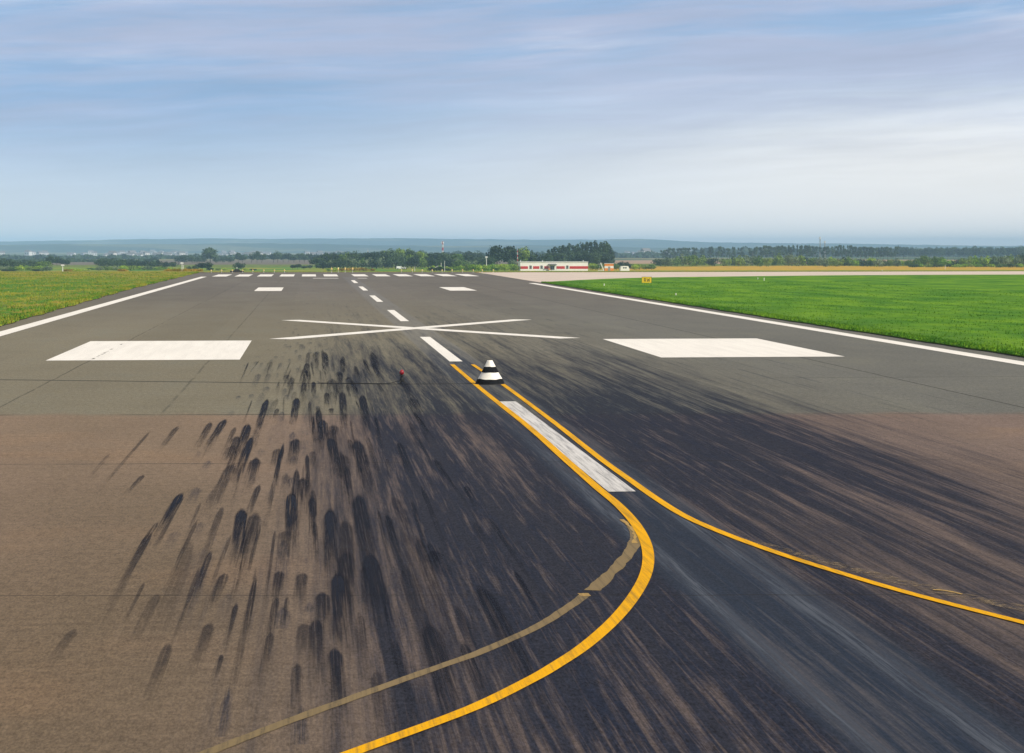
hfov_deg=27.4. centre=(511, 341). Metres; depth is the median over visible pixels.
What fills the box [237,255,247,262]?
tree
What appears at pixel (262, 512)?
runway
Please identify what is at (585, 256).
tree
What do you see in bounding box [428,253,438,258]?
tree
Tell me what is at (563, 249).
poplar tree
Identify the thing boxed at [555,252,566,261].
tree
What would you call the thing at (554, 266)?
airfield building
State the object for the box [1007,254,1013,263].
tree
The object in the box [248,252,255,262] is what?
tree
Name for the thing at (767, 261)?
tree
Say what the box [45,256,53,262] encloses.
tree
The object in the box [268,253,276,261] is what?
tree
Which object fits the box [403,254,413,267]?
tree
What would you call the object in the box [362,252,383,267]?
tree
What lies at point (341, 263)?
tree
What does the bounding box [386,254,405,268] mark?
tree
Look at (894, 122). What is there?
sky
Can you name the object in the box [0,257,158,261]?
woods
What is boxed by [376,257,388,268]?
tree
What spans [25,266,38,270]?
shrub
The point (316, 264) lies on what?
tree
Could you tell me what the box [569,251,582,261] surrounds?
tree
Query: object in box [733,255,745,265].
tree
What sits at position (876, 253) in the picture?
tree
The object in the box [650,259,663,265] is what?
tree
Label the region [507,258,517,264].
bush
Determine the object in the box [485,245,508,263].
tree
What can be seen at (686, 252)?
tree
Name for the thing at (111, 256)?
woods
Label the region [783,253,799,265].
tree
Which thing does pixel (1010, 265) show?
shrub
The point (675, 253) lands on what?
tree
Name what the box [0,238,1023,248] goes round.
hills
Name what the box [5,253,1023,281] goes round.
ground
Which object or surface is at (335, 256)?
tree
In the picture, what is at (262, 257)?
tree
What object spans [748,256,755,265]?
tree
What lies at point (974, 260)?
tree
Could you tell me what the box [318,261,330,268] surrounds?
tree
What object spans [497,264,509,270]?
shrub
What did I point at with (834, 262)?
tree
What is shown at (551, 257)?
tree
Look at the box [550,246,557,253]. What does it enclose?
poplar tree
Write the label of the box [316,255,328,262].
tree
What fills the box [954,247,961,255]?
tree
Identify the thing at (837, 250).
tree
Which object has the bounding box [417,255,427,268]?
tree
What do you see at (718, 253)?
tree
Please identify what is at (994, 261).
tree
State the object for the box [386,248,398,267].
tree
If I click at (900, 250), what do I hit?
tree
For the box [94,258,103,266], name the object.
tree
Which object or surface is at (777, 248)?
tree
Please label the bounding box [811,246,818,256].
tree
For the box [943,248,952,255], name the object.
tree
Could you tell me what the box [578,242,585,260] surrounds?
poplar tree
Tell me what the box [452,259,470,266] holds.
tree
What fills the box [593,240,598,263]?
poplar tree
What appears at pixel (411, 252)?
tree
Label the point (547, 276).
taxiway
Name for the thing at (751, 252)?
tree
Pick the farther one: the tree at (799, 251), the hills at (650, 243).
the hills at (650, 243)
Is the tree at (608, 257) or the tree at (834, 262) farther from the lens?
the tree at (834, 262)
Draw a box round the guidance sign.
[642,277,651,282]
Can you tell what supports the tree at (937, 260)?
on the ground at (270, 265)
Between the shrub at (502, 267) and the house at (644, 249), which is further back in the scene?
the house at (644, 249)
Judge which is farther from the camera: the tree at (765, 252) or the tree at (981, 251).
the tree at (981, 251)
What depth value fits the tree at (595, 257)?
1023.46 m
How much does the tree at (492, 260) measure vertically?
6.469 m
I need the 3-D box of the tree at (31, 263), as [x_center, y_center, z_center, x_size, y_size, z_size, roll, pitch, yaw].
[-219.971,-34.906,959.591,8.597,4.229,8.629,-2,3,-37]
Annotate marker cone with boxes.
[475,360,504,384]
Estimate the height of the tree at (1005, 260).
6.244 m
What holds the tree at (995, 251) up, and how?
on the ground at (270, 265)
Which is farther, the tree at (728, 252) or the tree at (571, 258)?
the tree at (728, 252)
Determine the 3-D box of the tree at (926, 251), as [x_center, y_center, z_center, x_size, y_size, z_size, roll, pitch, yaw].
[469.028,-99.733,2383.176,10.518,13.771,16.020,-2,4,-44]
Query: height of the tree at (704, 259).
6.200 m
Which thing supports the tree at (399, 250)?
on the ground at (270, 265)
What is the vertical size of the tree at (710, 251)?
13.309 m
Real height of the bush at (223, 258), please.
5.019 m
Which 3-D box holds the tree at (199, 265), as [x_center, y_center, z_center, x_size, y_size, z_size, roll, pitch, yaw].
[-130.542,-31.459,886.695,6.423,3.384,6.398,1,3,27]
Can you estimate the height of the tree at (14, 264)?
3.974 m
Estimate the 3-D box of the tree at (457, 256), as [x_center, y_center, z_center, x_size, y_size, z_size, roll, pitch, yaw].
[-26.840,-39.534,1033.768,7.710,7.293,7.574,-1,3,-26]
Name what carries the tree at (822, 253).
on the ground at (270, 265)
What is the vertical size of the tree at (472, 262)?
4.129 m
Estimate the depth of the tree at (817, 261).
1100.47 m
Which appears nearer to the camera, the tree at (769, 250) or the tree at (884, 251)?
the tree at (884, 251)
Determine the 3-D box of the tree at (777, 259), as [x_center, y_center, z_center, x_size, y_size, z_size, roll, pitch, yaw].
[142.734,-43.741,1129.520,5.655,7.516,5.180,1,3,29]
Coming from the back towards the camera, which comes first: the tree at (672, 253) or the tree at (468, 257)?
the tree at (672, 253)
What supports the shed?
on the ground at (270, 265)
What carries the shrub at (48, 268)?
on the ground at (270, 265)
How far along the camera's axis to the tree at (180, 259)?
1530.70 m
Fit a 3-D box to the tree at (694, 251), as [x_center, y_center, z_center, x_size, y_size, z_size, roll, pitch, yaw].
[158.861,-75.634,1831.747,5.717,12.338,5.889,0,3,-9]
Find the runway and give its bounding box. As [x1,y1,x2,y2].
[0,272,1023,752]
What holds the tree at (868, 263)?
on the ground at (270, 265)
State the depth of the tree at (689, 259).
1088.46 m
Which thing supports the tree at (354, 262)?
on the ground at (270, 265)
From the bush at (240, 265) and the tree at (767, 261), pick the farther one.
the tree at (767, 261)
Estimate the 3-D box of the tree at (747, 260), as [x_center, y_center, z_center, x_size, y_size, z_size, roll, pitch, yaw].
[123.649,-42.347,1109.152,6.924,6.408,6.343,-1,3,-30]
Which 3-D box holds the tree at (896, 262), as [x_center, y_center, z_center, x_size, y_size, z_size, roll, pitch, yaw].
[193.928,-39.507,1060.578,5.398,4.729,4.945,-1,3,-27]
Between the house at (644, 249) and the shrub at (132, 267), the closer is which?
the shrub at (132, 267)
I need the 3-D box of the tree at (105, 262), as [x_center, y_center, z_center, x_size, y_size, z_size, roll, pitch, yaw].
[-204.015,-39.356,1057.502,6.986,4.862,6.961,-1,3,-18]
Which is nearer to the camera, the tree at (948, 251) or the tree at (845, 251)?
the tree at (845, 251)
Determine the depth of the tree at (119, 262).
1067.12 m
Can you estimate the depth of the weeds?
421.70 m
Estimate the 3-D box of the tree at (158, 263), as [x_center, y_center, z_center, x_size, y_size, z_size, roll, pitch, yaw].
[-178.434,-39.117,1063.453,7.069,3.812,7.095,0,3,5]
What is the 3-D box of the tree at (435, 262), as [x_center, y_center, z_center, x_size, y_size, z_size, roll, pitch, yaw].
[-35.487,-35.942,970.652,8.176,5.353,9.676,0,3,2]
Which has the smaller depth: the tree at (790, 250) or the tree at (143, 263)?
the tree at (143, 263)
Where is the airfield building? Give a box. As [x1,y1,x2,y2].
[518,260,587,270]
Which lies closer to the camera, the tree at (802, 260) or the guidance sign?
the guidance sign
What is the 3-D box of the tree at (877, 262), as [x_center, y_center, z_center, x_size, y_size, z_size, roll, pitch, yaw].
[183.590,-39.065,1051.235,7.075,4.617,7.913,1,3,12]
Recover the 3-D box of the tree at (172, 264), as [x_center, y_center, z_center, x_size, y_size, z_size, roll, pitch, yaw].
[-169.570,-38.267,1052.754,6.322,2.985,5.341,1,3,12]
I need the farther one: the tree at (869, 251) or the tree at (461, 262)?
the tree at (869, 251)
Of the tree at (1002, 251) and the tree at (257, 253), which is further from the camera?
the tree at (1002, 251)
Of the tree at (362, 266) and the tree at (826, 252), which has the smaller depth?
the tree at (362, 266)
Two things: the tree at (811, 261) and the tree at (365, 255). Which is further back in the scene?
the tree at (811, 261)
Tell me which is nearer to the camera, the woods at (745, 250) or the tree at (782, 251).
the tree at (782, 251)
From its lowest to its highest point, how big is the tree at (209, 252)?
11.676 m
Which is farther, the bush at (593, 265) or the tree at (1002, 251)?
the tree at (1002, 251)
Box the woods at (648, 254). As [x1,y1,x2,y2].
[337,250,711,257]
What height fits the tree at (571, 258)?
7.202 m
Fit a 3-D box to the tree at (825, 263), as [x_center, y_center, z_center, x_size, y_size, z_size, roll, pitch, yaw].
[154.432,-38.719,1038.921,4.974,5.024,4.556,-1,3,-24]
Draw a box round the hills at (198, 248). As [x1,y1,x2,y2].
[0,243,994,252]
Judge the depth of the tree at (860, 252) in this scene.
1852.98 m
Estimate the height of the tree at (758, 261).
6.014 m
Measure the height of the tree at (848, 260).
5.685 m
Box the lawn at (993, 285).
[540,274,1023,357]
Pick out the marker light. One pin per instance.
(401, 372)
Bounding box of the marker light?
[399,370,405,383]
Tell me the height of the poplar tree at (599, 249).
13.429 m
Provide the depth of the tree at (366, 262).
980.27 m
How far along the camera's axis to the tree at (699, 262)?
1099.34 m
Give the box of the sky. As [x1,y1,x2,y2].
[0,0,1023,245]
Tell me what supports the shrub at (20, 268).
on the ground at (270, 265)
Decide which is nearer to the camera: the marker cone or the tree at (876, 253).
the marker cone
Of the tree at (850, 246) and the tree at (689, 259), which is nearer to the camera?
the tree at (689, 259)
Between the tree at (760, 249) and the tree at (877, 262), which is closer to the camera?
the tree at (877, 262)
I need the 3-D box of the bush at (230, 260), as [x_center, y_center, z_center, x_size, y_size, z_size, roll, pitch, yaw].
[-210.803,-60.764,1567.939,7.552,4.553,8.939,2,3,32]
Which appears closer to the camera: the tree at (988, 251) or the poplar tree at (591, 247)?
the poplar tree at (591, 247)
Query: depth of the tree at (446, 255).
1040.21 m
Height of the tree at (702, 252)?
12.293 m
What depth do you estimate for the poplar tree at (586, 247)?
1092.72 m
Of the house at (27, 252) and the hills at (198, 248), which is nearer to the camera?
the house at (27, 252)
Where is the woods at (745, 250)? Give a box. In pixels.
[691,245,1023,256]
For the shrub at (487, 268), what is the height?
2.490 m
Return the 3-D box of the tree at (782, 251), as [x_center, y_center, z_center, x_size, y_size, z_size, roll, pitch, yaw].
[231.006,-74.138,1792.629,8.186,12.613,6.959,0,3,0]
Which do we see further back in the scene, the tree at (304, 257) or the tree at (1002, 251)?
the tree at (1002, 251)
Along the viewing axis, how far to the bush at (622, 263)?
907.69 m
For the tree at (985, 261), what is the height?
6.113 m
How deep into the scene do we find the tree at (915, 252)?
2365.85 m
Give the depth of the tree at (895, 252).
1863.33 m
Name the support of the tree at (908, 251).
on the ground at (270, 265)
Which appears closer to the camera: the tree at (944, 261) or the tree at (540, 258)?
the tree at (540, 258)
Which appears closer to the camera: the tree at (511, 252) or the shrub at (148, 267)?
the shrub at (148, 267)
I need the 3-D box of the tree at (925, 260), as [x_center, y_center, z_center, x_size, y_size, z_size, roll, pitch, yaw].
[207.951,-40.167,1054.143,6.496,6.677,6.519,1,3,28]
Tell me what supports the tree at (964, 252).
on the ground at (270, 265)
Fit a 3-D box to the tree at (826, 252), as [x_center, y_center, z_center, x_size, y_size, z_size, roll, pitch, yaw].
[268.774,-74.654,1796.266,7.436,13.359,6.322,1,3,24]
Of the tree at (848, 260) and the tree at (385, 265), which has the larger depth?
the tree at (848, 260)
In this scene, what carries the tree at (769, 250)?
on the ground at (270, 265)
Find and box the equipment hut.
[604,263,613,270]
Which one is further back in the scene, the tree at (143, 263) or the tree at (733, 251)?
the tree at (733, 251)
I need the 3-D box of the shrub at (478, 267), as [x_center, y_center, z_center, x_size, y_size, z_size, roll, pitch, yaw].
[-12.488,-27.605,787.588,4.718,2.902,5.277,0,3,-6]
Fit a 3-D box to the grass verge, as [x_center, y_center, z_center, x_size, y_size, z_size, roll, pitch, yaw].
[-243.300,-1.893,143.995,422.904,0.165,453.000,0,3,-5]
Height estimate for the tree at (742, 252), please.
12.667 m
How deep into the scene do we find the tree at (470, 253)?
1296.66 m
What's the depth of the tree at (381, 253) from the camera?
1017.08 m
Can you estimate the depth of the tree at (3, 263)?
942.43 m
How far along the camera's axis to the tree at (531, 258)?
967.55 m
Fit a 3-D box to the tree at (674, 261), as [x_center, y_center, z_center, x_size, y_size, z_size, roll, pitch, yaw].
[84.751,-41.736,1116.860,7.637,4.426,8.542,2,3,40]
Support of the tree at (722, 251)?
on the ground at (270, 265)
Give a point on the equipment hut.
(608, 266)
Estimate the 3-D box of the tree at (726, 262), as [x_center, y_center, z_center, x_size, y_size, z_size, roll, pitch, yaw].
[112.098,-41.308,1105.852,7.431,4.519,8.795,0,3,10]
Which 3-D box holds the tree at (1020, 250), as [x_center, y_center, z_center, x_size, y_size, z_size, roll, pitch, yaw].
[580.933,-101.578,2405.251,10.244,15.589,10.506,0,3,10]
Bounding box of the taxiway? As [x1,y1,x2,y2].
[478,271,1023,281]
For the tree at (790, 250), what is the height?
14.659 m
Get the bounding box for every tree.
[0,258,11,266]
[9,261,25,266]
[23,260,37,266]
[34,261,53,268]
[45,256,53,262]
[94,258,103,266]
[100,258,112,266]
[114,259,125,266]
[126,259,136,265]
[138,261,148,265]
[146,260,156,266]
[153,260,164,266]
[168,262,178,267]
[174,255,186,262]
[187,255,196,261]
[195,262,204,267]
[201,247,218,262]
[201,261,212,267]
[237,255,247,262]
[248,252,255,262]
[254,251,260,259]
[256,254,267,259]
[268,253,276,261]
[272,252,281,259]
[289,254,296,259]
[295,253,303,261]
[300,254,308,261]
[309,256,323,263]
[314,261,322,268]
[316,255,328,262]
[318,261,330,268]
[326,259,337,267]
[329,253,342,260]
[333,259,349,267]
[338,252,348,259]
[343,253,360,265]
[347,257,362,267]
[358,252,373,260]
[359,257,365,268]
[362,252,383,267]
[363,257,372,268]
[368,258,379,268]
[375,251,387,256]
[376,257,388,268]
[382,255,392,267]
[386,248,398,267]
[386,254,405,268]
[394,253,407,267]
[395,248,404,255]
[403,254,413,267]
[405,249,417,267]
[408,255,421,267]
[417,251,424,267]
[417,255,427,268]
[424,256,436,267]
[426,258,443,266]
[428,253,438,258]
[439,252,450,258]
[443,258,454,266]
[450,253,464,260]
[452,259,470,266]
[463,254,475,261]
[465,251,475,257]
[465,260,476,264]
[474,258,487,264]
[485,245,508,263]
[485,255,497,264]
[502,246,521,263]
[516,246,529,261]
[525,251,537,261]
[535,253,550,261]
[545,254,554,261]
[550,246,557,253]
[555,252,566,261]
[559,245,569,255]
[565,255,578,261]
[566,243,571,254]
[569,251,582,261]
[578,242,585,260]
[579,251,590,261]
[584,241,589,264]
[588,242,596,263]
[590,250,603,263]
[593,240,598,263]
[596,242,602,264]
[598,252,607,266]
[600,241,608,264]
[602,253,614,262]
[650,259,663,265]
[660,256,671,266]
[666,259,678,265]
[668,248,674,256]
[671,248,679,257]
[672,256,681,264]
[680,253,686,265]
[682,247,690,254]
[683,254,697,266]
[691,247,697,255]
[692,256,703,265]
[699,248,704,256]
[700,255,709,264]
[706,258,717,265]
[708,246,714,256]
[715,246,721,260]
[719,258,731,265]
[720,248,725,256]
[726,248,732,258]
[730,247,735,256]
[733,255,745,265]
[737,247,743,256]
[741,255,752,264]
[748,248,755,256]
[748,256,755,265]
[753,256,763,265]
[757,247,763,257]
[761,245,768,257]
[763,257,772,266]
[765,245,772,257]
[769,247,774,258]
[773,253,782,265]
[775,245,782,255]
[778,247,786,257]
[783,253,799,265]
[788,245,794,256]
[793,255,805,265]
[796,245,802,256]
[804,245,811,256]
[807,257,816,265]
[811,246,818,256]
[815,257,822,265]
[818,247,824,255]
[820,258,828,266]
[822,246,830,257]
[829,259,844,265]
[831,246,836,255]
[835,246,841,257]
[842,245,848,255]
[845,256,853,265]
[847,245,852,255]
[850,259,859,265]
[857,247,862,256]
[860,260,873,265]
[864,246,873,257]
[872,259,885,266]
[873,247,878,258]
[880,247,887,260]
[888,247,893,256]
[891,258,901,266]
[892,246,904,254]
[893,246,898,259]
[904,246,913,254]
[909,258,921,265]
[911,247,918,255]
[918,247,931,255]
[920,254,932,264]
[932,248,938,255]
[932,257,944,263]
[938,248,945,256]
[938,259,951,266]
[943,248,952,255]
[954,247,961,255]
[958,258,968,264]
[959,247,968,257]
[971,248,977,255]
[971,256,981,264]
[977,247,986,255]
[981,256,991,264]
[984,247,990,255]
[989,257,997,264]
[990,255,1003,263]
[992,247,999,257]
[997,247,1005,256]
[998,256,1011,265]
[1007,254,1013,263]
[1008,247,1016,256]
[1012,255,1023,264]
[1016,246,1023,254]
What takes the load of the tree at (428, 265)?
on the ground at (270, 265)
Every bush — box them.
[219,256,228,261]
[225,257,234,261]
[236,263,245,267]
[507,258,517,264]
[588,263,597,269]
[616,261,628,266]
[631,264,640,269]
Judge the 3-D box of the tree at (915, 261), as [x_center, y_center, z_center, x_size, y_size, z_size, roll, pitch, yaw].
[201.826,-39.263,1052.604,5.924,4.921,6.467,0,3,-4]
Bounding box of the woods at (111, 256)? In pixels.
[0,253,342,258]
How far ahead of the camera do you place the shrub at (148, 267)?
869.88 m
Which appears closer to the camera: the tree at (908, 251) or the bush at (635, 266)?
the bush at (635, 266)
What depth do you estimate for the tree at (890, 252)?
1825.37 m
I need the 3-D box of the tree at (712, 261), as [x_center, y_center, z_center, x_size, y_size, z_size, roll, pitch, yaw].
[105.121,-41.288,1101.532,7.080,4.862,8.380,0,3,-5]
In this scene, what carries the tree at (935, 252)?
on the ground at (270, 265)
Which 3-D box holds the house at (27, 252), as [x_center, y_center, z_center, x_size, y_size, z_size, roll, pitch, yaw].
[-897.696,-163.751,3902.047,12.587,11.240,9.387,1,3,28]
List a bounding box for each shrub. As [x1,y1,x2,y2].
[14,265,24,270]
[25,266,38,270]
[40,266,52,270]
[125,265,138,270]
[141,266,153,269]
[454,265,464,270]
[474,263,483,270]
[482,265,490,270]
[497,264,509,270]
[510,265,520,270]
[1007,264,1018,267]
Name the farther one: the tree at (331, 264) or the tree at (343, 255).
the tree at (343, 255)
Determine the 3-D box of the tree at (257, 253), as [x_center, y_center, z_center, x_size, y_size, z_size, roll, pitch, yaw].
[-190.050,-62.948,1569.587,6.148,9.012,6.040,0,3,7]
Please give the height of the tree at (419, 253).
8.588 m
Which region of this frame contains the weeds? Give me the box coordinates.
[406,271,904,272]
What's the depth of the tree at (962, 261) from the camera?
1058.59 m
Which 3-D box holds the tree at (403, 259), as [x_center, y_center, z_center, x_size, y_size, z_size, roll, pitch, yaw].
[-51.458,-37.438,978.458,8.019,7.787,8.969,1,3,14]
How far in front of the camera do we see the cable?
70.75 m
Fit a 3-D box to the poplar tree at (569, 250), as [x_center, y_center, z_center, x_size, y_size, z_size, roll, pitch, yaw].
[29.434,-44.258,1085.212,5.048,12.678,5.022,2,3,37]
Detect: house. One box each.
[24,250,31,255]
[108,251,116,255]
[640,248,650,251]
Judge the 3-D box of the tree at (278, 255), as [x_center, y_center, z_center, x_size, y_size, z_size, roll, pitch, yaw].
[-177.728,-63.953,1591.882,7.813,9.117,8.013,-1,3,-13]
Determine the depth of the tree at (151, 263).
1035.91 m
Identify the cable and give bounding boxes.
[344,380,399,383]
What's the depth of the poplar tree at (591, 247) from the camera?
1062.21 m
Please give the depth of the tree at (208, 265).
884.22 m
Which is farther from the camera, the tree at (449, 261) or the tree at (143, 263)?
the tree at (143, 263)
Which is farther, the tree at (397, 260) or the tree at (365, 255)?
the tree at (365, 255)
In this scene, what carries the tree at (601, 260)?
on the ground at (270, 265)
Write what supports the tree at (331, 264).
on the ground at (270, 265)
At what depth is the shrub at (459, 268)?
793.44 m
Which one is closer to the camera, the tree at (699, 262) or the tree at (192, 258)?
the tree at (699, 262)
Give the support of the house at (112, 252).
on the ground at (270, 265)
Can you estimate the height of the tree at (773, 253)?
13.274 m
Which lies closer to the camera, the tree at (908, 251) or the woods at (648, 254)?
the tree at (908, 251)
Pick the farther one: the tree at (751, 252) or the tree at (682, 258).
the tree at (751, 252)
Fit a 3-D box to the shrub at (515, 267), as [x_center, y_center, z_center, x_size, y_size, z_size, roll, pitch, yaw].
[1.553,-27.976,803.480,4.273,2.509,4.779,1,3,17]
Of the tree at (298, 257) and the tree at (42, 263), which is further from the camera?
the tree at (298, 257)
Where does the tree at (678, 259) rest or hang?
on the ground at (270, 265)
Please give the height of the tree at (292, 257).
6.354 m
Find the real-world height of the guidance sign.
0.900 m
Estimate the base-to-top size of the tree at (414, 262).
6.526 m
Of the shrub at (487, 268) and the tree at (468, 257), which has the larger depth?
the tree at (468, 257)
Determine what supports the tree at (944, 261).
on the ground at (270, 265)
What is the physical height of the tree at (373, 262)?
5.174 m
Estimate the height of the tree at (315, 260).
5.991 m
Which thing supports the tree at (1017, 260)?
on the ground at (270, 265)
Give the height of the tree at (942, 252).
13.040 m
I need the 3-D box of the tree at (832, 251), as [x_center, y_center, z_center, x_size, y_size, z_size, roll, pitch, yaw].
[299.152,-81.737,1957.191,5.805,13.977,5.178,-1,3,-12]
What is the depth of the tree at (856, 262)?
1098.38 m
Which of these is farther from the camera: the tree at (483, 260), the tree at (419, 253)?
the tree at (419, 253)
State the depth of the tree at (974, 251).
2398.54 m
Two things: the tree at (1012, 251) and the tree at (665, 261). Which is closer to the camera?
the tree at (665, 261)
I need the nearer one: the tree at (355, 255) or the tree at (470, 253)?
the tree at (355, 255)
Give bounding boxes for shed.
[619,266,629,270]
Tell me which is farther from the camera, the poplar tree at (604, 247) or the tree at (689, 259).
the tree at (689, 259)
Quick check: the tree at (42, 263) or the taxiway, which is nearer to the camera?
the taxiway
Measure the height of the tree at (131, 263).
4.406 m
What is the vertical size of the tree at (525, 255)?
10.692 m
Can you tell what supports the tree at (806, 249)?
on the ground at (270, 265)
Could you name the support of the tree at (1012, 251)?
on the ground at (270, 265)
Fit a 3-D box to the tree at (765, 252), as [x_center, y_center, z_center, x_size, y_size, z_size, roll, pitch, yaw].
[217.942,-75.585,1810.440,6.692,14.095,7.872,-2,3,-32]

